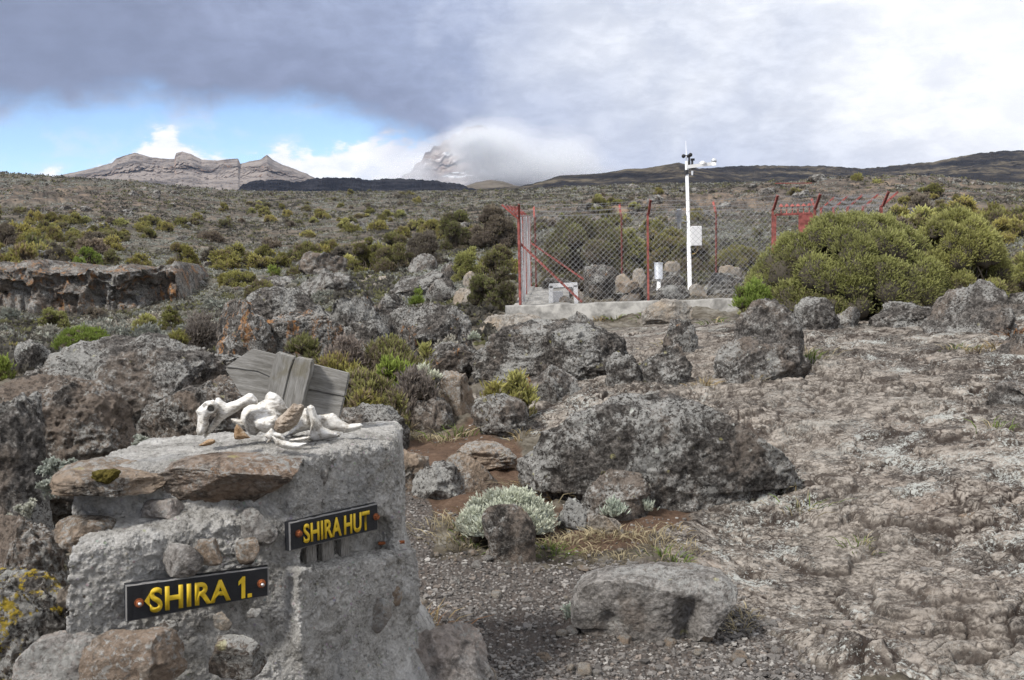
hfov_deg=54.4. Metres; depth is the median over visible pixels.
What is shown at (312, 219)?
heath shrub
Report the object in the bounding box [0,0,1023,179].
sky
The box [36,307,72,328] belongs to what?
heath shrub
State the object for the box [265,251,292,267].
heath shrub
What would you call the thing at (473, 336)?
everlasting bush
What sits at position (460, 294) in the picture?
boulder
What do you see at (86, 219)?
heath shrub
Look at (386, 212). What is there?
heath shrub
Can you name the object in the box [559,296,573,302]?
boulder
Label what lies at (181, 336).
heath shrub
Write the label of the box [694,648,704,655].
stone
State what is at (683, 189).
lava rock
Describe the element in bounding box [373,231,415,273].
heath shrub
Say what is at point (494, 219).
heath shrub
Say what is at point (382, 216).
heath shrub
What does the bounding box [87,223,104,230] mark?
heath shrub
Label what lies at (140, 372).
boulder
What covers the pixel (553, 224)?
heath shrub
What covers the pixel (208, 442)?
bone
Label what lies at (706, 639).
stone
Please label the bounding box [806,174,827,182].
lava rock
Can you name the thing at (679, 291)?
boulder
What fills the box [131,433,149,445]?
everlasting bush
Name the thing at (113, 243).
heath shrub
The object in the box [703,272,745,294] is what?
boulder
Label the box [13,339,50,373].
boulder
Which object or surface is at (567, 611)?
everlasting bush
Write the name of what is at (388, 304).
boulder
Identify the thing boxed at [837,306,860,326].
boulder
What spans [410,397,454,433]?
boulder
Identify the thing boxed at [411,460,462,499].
boulder
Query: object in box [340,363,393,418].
heath shrub
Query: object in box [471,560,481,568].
stone
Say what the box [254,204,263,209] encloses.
heath shrub
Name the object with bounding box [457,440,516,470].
boulder
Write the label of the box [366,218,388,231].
heath shrub
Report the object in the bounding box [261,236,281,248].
heath shrub
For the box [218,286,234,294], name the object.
cushion plant
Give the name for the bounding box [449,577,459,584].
stone
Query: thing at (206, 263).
lava rock
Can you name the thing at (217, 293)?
cushion plant
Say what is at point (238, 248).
heath shrub
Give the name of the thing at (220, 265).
heath shrub
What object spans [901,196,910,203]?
heath shrub
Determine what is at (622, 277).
boulder
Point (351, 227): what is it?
heath shrub
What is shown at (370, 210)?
heath shrub
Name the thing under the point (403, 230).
heath shrub
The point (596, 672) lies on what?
stone
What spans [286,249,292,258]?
heath shrub
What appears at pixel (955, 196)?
heath shrub
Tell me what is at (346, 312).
boulder
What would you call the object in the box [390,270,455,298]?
boulder
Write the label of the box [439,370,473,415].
boulder
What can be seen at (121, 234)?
heath shrub
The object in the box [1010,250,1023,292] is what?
heath shrub
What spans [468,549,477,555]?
stone
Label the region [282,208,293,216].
heath shrub
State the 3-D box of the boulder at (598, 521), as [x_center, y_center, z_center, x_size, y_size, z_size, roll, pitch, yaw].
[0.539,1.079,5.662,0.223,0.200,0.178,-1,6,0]
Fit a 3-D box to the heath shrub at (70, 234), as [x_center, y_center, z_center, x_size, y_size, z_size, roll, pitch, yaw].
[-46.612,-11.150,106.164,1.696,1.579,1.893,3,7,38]
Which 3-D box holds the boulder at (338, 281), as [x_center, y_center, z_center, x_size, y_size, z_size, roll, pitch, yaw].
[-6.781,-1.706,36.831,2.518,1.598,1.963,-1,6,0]
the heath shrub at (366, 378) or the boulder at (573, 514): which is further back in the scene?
the heath shrub at (366, 378)
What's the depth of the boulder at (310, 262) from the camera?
58.64 m
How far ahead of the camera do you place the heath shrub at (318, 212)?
236.35 m
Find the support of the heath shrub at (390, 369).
on the ground at (966, 614)
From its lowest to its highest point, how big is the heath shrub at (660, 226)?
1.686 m
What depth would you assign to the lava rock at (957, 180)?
205.67 m
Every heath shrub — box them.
[0,221,16,245]
[0,251,22,262]
[0,352,17,380]
[7,241,38,261]
[8,220,34,234]
[11,206,25,213]
[15,227,51,243]
[25,209,44,221]
[25,231,52,247]
[26,219,37,225]
[29,240,58,258]
[34,244,47,259]
[35,219,49,228]
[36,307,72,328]
[40,226,47,231]
[43,211,58,221]
[43,225,65,241]
[44,240,70,261]
[49,323,109,351]
[54,214,64,221]
[55,247,79,260]
[56,221,70,229]
[61,210,83,223]
[65,229,81,241]
[65,235,80,248]
[70,246,103,264]
[74,237,112,254]
[80,228,92,236]
[82,216,91,223]
[83,230,107,240]
[83,306,106,318]
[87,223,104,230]
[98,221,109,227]
[99,229,115,238]
[101,233,125,250]
[101,248,121,265]
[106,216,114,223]
[109,226,122,235]
[112,217,129,226]
[119,235,129,240]
[121,228,130,234]
[125,252,153,265]
[130,313,157,332]
[132,220,151,232]
[140,227,156,237]
[147,214,160,224]
[155,220,175,231]
[157,304,185,329]
[168,327,190,344]
[172,216,189,225]
[181,309,217,349]
[188,216,200,223]
[192,211,204,219]
[196,229,225,242]
[199,245,215,261]
[207,248,242,268]
[207,261,228,270]
[210,252,239,268]
[215,272,225,286]
[217,202,229,210]
[217,218,233,227]
[219,269,256,287]
[222,240,246,256]
[241,250,250,265]
[243,251,274,269]
[243,278,274,297]
[247,207,256,213]
[253,243,273,255]
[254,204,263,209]
[257,206,271,214]
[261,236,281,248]
[262,201,270,206]
[264,214,278,221]
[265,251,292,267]
[267,264,282,276]
[278,203,285,208]
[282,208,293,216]
[283,264,299,276]
[283,329,321,363]
[286,220,295,226]
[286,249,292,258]
[291,239,323,258]
[294,246,321,260]
[298,350,362,421]
[299,229,316,237]
[300,204,311,210]
[309,216,319,222]
[312,208,326,218]
[314,331,371,370]
[319,241,329,245]
[319,243,330,252]
[327,238,340,252]
[330,244,355,258]
[336,202,344,207]
[336,217,349,227]
[339,222,363,232]
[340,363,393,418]
[342,242,355,251]
[343,253,356,264]
[346,236,383,272]
[346,386,383,406]
[348,215,357,222]
[353,213,363,218]
[363,332,432,378]
[364,207,375,212]
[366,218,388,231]
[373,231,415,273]
[375,241,396,260]
[376,351,413,390]
[377,214,387,219]
[382,209,391,215]
[383,386,417,430]
[391,362,441,424]
[393,209,406,217]
[393,225,411,237]
[406,228,450,264]
[407,218,424,229]
[408,284,424,306]
[412,196,421,202]
[416,341,436,386]
[418,217,441,239]
[438,209,474,251]
[451,245,486,282]
[466,265,516,311]
[468,203,517,247]
[476,250,531,273]
[479,375,515,421]
[480,243,516,280]
[498,366,539,416]
[531,218,550,227]
[531,222,548,230]
[534,211,636,289]
[548,219,556,226]
[587,196,611,210]
[593,205,612,217]
[604,213,625,226]
[606,197,622,204]
[614,226,649,272]
[617,212,632,222]
[628,202,641,209]
[638,218,664,232]
[644,227,691,270]
[653,187,664,194]
[658,215,667,222]
[668,237,718,274]
[690,207,708,221]
[710,244,760,275]
[728,276,772,312]
[737,207,957,318]
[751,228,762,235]
[788,187,802,194]
[871,177,883,183]
[888,209,899,216]
[889,203,909,214]
[896,216,916,229]
[897,195,907,203]
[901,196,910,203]
[901,203,937,230]
[908,191,917,196]
[908,193,932,209]
[915,202,1019,295]
[917,182,944,195]
[929,193,938,198]
[934,199,945,205]
[935,202,947,212]
[944,193,978,211]
[947,202,968,209]
[951,194,959,200]
[975,200,1011,220]
[983,206,1009,225]
[991,216,1015,244]
[998,214,1023,236]
[1009,212,1023,220]
[1010,202,1023,215]
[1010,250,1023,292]
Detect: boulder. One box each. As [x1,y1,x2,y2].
[0,373,135,550]
[0,391,54,529]
[0,514,69,586]
[0,565,69,679]
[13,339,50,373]
[22,332,226,436]
[140,374,251,437]
[215,299,276,355]
[215,353,240,375]
[246,286,331,319]
[266,309,344,356]
[298,272,360,294]
[299,251,347,274]
[330,294,381,326]
[341,402,409,449]
[343,319,391,354]
[377,293,406,324]
[388,302,472,362]
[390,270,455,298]
[403,449,429,488]
[408,253,437,272]
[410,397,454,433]
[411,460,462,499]
[415,621,494,679]
[422,341,476,388]
[425,278,455,300]
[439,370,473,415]
[441,261,457,278]
[446,452,503,491]
[453,288,470,304]
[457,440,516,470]
[462,271,474,286]
[469,318,627,388]
[471,393,528,436]
[479,313,541,330]
[481,503,535,564]
[516,390,803,512]
[529,364,580,403]
[542,278,572,294]
[557,497,586,529]
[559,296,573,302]
[568,311,593,323]
[570,561,737,642]
[573,289,583,302]
[582,468,650,520]
[583,264,619,299]
[587,514,623,534]
[605,351,641,386]
[613,287,646,300]
[615,273,629,292]
[617,280,639,300]
[632,268,646,298]
[638,343,692,385]
[641,298,692,325]
[649,270,685,290]
[654,285,689,299]
[660,318,697,352]
[663,261,679,272]
[688,283,706,295]
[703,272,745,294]
[713,334,811,383]
[718,265,741,277]
[733,298,804,354]
[793,296,839,330]
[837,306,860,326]
[868,301,931,327]
[921,279,1019,335]
[982,378,1023,405]
[995,333,1023,354]
[1008,292,1023,313]
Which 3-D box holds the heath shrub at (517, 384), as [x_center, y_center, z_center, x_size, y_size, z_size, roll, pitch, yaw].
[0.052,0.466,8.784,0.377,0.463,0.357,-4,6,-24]
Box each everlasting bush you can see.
[6,498,36,518]
[34,456,76,476]
[35,477,58,499]
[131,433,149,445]
[417,361,442,377]
[433,334,459,346]
[451,484,560,537]
[467,330,480,340]
[560,600,570,619]
[599,495,630,517]
[642,496,659,511]
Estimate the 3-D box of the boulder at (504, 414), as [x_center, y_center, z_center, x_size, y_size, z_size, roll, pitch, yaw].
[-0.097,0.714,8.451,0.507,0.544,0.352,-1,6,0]
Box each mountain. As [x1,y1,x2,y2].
[52,152,313,189]
[401,125,555,185]
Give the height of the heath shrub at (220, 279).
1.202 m
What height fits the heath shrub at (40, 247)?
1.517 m
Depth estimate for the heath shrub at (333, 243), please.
90.06 m
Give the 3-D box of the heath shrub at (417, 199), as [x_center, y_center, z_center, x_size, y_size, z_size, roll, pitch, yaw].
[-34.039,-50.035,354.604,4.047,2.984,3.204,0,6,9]
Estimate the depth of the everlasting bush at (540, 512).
5.52 m
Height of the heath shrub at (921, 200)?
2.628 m
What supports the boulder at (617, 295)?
on the ground at (966, 614)
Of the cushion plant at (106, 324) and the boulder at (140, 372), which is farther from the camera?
the cushion plant at (106, 324)
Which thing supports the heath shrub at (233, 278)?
on the ground at (966, 614)
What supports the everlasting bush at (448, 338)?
on the ground at (966, 614)
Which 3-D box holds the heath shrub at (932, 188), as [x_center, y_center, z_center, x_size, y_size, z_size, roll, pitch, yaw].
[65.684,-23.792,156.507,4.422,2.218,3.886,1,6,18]
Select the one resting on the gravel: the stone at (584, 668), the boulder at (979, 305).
the stone at (584, 668)
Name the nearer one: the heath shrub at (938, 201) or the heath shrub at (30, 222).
the heath shrub at (938, 201)
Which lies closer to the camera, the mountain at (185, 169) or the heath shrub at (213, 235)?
the heath shrub at (213, 235)
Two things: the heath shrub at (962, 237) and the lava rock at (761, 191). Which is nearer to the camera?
the heath shrub at (962, 237)
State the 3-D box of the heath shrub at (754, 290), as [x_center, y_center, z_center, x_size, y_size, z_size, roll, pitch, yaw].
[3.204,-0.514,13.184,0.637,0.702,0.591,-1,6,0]
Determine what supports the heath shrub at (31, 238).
on the ground at (966, 614)
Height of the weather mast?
3.525 m
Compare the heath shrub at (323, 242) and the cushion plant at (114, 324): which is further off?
the heath shrub at (323, 242)
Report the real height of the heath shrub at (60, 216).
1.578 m
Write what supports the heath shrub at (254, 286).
on the ground at (966, 614)
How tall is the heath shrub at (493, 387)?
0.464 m
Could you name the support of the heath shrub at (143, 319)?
on the ground at (966, 614)
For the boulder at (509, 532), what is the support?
on the ground at (966, 614)
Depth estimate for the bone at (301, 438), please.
3.21 m
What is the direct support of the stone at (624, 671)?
on the ground at (966, 614)
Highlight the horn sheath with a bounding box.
[234,424,249,439]
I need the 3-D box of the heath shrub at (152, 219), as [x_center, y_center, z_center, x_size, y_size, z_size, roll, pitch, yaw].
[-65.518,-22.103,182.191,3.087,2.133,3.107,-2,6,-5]
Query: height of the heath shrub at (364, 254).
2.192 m
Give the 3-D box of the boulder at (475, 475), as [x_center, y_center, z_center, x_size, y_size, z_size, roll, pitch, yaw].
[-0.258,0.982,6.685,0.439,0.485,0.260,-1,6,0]
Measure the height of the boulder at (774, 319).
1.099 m
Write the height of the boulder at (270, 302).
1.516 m
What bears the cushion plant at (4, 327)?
on the ground at (966, 614)
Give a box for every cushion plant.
[0,306,24,319]
[0,322,15,331]
[0,330,12,335]
[30,323,62,341]
[71,317,90,323]
[81,316,130,325]
[84,318,121,335]
[103,323,131,335]
[108,322,133,329]
[109,313,127,318]
[122,311,162,320]
[125,311,157,323]
[129,321,161,336]
[132,310,146,314]
[155,330,167,334]
[175,322,186,330]
[202,297,219,308]
[204,301,218,308]
[208,290,221,296]
[213,299,228,309]
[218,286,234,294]
[284,282,296,287]
[291,279,303,283]
[310,289,334,297]
[313,295,326,304]
[323,300,336,306]
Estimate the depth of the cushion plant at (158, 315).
30.42 m
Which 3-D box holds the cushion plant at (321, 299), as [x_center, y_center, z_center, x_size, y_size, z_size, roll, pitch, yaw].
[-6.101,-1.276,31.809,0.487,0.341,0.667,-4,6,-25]
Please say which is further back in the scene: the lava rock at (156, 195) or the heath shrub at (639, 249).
the lava rock at (156, 195)
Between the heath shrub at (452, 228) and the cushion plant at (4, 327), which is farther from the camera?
the heath shrub at (452, 228)
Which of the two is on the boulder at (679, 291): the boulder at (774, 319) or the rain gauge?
the rain gauge
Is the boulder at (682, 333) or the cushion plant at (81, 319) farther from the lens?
the cushion plant at (81, 319)
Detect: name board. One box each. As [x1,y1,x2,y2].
[124,565,268,621]
[284,502,379,550]
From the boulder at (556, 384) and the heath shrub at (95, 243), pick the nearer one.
the boulder at (556, 384)
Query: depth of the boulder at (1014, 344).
9.55 m
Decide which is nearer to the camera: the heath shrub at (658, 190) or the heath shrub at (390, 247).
the heath shrub at (390, 247)
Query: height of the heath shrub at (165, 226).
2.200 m
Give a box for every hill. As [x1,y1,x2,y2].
[238,177,477,191]
[467,180,517,188]
[478,162,763,189]
[700,150,1023,182]
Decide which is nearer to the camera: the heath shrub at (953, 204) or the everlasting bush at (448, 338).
the everlasting bush at (448, 338)
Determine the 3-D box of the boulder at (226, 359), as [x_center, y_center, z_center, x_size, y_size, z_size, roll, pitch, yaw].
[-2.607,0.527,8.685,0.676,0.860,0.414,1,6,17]
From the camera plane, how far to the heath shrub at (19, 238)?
89.55 m
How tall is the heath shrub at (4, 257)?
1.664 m
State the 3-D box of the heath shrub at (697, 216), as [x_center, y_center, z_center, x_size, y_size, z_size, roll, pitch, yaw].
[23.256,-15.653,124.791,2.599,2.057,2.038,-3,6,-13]
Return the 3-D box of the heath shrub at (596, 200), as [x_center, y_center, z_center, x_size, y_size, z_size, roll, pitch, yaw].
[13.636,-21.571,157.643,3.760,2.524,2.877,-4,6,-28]
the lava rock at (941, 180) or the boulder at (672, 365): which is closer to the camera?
the boulder at (672, 365)
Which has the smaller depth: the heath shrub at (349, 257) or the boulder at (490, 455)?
the boulder at (490, 455)
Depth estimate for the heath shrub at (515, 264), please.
35.22 m
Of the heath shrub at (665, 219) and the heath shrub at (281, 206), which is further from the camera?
the heath shrub at (281, 206)
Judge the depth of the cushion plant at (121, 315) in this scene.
32.56 m
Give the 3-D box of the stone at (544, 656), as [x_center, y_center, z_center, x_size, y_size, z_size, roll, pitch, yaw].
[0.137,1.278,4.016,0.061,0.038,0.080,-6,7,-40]
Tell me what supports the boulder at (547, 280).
on the ground at (966, 614)
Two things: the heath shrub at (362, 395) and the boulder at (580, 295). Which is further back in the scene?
the boulder at (580, 295)
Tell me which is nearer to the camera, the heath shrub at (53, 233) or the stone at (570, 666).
the stone at (570, 666)
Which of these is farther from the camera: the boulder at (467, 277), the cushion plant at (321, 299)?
the cushion plant at (321, 299)
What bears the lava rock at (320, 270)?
on the ground at (966, 614)
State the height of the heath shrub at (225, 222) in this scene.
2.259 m
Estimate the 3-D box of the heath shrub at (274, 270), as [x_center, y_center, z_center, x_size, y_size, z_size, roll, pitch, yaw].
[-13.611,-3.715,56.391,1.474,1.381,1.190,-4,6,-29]
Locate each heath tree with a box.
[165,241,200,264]
[849,172,863,180]
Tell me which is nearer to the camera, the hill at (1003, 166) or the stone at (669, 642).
the stone at (669, 642)
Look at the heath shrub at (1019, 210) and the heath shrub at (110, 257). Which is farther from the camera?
the heath shrub at (1019, 210)
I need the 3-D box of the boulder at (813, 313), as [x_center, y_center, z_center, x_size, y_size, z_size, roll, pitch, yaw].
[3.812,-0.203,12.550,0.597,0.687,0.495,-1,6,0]
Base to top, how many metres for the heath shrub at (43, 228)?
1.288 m
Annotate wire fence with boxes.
[501,183,898,304]
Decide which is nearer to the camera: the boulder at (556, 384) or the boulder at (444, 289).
the boulder at (556, 384)
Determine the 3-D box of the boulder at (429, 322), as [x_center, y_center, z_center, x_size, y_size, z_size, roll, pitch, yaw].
[-1.151,0.033,13.817,1.235,1.104,0.843,-1,6,0]
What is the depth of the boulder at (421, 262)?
47.79 m
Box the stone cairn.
[12,421,435,679]
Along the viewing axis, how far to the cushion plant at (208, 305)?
36.70 m
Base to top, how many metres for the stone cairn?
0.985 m
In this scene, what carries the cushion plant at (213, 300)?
on the ground at (966, 614)
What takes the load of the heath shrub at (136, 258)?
on the ground at (966, 614)
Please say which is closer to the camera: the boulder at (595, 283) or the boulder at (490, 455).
the boulder at (490, 455)
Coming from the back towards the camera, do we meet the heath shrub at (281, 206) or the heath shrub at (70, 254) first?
the heath shrub at (281, 206)
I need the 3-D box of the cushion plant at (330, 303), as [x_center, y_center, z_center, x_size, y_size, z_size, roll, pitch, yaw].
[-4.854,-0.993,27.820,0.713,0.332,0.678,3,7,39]
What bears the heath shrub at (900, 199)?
on the ground at (966, 614)
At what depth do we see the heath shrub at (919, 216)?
71.89 m
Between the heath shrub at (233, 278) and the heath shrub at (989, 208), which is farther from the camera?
the heath shrub at (989, 208)
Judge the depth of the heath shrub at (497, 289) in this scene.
20.63 m
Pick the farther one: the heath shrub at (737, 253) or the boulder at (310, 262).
the boulder at (310, 262)
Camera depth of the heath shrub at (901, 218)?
66.09 m
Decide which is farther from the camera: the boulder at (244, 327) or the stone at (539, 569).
the boulder at (244, 327)
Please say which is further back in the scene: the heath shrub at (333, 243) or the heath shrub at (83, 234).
the heath shrub at (83, 234)
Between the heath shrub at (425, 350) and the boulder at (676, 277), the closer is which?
the heath shrub at (425, 350)
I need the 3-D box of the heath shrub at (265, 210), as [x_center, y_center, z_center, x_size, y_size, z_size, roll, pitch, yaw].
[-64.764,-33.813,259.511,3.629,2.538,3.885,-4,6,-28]
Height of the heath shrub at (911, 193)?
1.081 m
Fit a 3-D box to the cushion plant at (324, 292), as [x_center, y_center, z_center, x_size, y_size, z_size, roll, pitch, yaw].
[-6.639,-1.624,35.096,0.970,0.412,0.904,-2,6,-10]
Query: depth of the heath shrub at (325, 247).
89.14 m
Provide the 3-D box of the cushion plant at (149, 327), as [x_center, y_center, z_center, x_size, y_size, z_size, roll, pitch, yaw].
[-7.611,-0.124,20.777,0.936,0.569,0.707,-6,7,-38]
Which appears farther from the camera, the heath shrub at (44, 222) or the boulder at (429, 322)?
the heath shrub at (44, 222)
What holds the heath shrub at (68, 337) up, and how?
on the ground at (966, 614)
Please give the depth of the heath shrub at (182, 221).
181.56 m
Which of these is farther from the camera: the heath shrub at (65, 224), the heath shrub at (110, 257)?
the heath shrub at (65, 224)
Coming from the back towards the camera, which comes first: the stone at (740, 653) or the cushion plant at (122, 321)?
the cushion plant at (122, 321)
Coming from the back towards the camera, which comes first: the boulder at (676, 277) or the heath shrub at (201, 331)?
the boulder at (676, 277)
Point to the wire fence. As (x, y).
(525, 276)
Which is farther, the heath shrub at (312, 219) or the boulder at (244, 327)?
the heath shrub at (312, 219)
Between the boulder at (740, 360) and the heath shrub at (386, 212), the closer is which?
the boulder at (740, 360)
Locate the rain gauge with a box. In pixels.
[654,262,662,289]
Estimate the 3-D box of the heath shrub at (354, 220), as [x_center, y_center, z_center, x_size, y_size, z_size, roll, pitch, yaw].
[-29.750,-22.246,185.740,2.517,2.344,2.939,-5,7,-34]
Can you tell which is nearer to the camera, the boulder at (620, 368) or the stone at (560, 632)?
the stone at (560, 632)
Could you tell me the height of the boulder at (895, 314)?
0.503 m
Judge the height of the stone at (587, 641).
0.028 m
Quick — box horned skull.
[231,392,310,436]
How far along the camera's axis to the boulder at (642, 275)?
21.82 m
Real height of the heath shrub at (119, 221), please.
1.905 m
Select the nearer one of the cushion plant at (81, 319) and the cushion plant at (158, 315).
the cushion plant at (81, 319)
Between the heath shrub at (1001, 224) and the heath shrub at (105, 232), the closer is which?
the heath shrub at (1001, 224)
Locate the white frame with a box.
[549,282,577,302]
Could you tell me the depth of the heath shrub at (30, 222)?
153.51 m
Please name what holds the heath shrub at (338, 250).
on the ground at (966, 614)
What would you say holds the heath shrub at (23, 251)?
on the ground at (966, 614)
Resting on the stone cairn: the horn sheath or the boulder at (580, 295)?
the horn sheath
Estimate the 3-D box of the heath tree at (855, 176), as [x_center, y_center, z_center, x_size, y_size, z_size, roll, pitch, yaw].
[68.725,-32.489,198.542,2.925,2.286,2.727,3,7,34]
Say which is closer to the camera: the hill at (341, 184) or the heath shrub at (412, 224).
the heath shrub at (412, 224)
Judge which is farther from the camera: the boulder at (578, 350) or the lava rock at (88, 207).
the lava rock at (88, 207)
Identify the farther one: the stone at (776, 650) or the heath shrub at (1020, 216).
the heath shrub at (1020, 216)
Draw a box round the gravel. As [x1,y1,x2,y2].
[405,377,949,679]
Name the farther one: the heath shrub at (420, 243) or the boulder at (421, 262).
the heath shrub at (420, 243)
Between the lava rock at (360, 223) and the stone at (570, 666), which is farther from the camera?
the lava rock at (360, 223)
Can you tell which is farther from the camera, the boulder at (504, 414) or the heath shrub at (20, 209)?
the heath shrub at (20, 209)
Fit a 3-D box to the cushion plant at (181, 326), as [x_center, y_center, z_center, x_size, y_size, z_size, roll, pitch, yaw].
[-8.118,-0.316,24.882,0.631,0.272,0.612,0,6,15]
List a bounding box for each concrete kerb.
[505,298,738,319]
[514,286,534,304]
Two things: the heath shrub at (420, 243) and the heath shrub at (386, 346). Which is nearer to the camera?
the heath shrub at (386, 346)
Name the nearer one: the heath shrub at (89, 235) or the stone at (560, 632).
the stone at (560, 632)
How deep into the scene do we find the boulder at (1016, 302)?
13.48 m
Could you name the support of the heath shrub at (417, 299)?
on the ground at (966, 614)
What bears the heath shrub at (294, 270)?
on the ground at (966, 614)
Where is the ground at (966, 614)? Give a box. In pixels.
[0,174,1023,679]
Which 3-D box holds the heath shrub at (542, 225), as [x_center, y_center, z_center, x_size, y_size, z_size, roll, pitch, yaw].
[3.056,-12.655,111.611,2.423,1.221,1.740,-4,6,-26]
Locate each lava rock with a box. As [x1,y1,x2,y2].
[23,206,36,211]
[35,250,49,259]
[59,206,71,209]
[80,206,91,210]
[128,190,140,195]
[151,193,160,198]
[175,235,186,239]
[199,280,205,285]
[202,261,211,266]
[259,275,294,286]
[313,268,330,275]
[350,221,364,226]
[460,221,469,227]
[576,203,593,210]
[646,195,663,203]
[679,186,690,192]
[691,187,700,191]
[717,201,730,207]
[757,188,770,194]
[792,190,809,198]
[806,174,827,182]
[936,178,944,182]
[950,178,960,182]
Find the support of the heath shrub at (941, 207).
on the ground at (966, 614)
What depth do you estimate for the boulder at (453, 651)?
3.51 m
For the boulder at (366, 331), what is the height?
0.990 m
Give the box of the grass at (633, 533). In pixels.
[406,310,1023,633]
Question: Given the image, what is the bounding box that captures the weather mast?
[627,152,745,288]
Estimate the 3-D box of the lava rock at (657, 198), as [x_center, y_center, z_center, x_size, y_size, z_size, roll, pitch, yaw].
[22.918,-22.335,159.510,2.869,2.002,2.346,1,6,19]
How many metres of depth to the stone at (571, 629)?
4.29 m
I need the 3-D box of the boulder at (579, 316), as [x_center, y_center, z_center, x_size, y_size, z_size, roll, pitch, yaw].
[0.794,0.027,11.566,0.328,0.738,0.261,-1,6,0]
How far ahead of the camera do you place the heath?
159.55 m
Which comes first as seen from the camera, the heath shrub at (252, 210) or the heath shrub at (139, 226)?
the heath shrub at (139, 226)
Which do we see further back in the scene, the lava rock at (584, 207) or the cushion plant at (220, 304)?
the lava rock at (584, 207)
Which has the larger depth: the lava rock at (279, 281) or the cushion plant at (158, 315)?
the lava rock at (279, 281)
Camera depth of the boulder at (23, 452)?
4.82 m
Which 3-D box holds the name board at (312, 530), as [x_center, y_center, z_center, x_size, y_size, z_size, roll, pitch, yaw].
[-0.569,0.598,3.199,0.036,0.119,0.388,3,7,36]
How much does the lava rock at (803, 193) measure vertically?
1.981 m
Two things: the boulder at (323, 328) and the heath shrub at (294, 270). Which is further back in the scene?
the heath shrub at (294, 270)
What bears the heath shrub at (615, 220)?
on the ground at (966, 614)
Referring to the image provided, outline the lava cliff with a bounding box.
[0,259,209,315]
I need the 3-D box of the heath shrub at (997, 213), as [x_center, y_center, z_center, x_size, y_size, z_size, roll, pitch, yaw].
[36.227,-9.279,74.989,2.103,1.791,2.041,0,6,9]
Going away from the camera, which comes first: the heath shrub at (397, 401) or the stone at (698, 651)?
the stone at (698, 651)
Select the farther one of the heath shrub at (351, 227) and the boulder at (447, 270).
the heath shrub at (351, 227)
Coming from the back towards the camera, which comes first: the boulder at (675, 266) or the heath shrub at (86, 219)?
the heath shrub at (86, 219)
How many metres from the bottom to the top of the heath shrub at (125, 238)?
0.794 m
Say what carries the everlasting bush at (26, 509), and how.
on the ground at (966, 614)
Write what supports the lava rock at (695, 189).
on the ground at (966, 614)
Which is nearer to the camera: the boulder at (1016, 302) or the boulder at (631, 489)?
the boulder at (631, 489)
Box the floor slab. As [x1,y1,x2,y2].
[526,287,569,304]
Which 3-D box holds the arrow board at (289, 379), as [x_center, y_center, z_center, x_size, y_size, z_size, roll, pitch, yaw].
[-0.826,0.169,3.631,0.461,0.270,0.098,-1,6,4]
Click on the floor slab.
(542, 299)
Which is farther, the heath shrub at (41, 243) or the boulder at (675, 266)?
the heath shrub at (41, 243)
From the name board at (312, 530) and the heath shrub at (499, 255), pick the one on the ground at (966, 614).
the heath shrub at (499, 255)
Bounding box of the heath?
[0,171,1023,375]
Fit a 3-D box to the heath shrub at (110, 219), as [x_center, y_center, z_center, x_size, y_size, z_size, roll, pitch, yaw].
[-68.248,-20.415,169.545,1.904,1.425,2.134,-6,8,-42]
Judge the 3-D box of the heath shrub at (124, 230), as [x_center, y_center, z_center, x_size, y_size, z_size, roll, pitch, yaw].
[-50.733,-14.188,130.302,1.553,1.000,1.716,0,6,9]
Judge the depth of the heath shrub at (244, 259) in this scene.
75.90 m
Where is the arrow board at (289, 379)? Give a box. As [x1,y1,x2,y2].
[226,349,349,417]
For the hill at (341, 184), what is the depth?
976.24 m
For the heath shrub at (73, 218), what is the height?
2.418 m
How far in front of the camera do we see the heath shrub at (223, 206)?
271.73 m
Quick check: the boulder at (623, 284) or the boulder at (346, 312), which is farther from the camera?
the boulder at (623, 284)
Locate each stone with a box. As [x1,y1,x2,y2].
[420,598,427,605]
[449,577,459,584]
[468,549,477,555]
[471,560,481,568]
[481,554,493,561]
[491,589,501,598]
[523,597,533,602]
[533,567,542,572]
[536,652,552,661]
[556,629,566,636]
[566,625,578,634]
[567,663,574,670]
[577,565,589,571]
[577,662,591,675]
[578,639,589,644]
[592,669,602,675]
[616,635,631,644]
[619,668,628,674]
[655,664,665,671]
[664,637,676,647]
[677,550,687,557]
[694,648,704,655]
[699,636,712,641]
[729,649,748,661]
[732,657,744,666]
[746,659,753,666]
[765,618,776,627]
[771,646,782,653]
[958,512,975,518]
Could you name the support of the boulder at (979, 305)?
on the ground at (966, 614)
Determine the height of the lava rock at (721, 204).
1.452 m
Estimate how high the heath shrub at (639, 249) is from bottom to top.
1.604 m
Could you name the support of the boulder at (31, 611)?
on the ground at (966, 614)
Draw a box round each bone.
[196,393,257,437]
[199,439,214,445]
[265,428,306,449]
[290,436,309,440]
[307,405,362,440]
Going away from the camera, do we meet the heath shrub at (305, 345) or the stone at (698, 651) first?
the stone at (698, 651)
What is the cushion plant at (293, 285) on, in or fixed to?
on the ground at (966, 614)
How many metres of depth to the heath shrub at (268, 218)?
225.46 m
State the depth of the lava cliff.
55.22 m
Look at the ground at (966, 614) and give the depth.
6.09 m

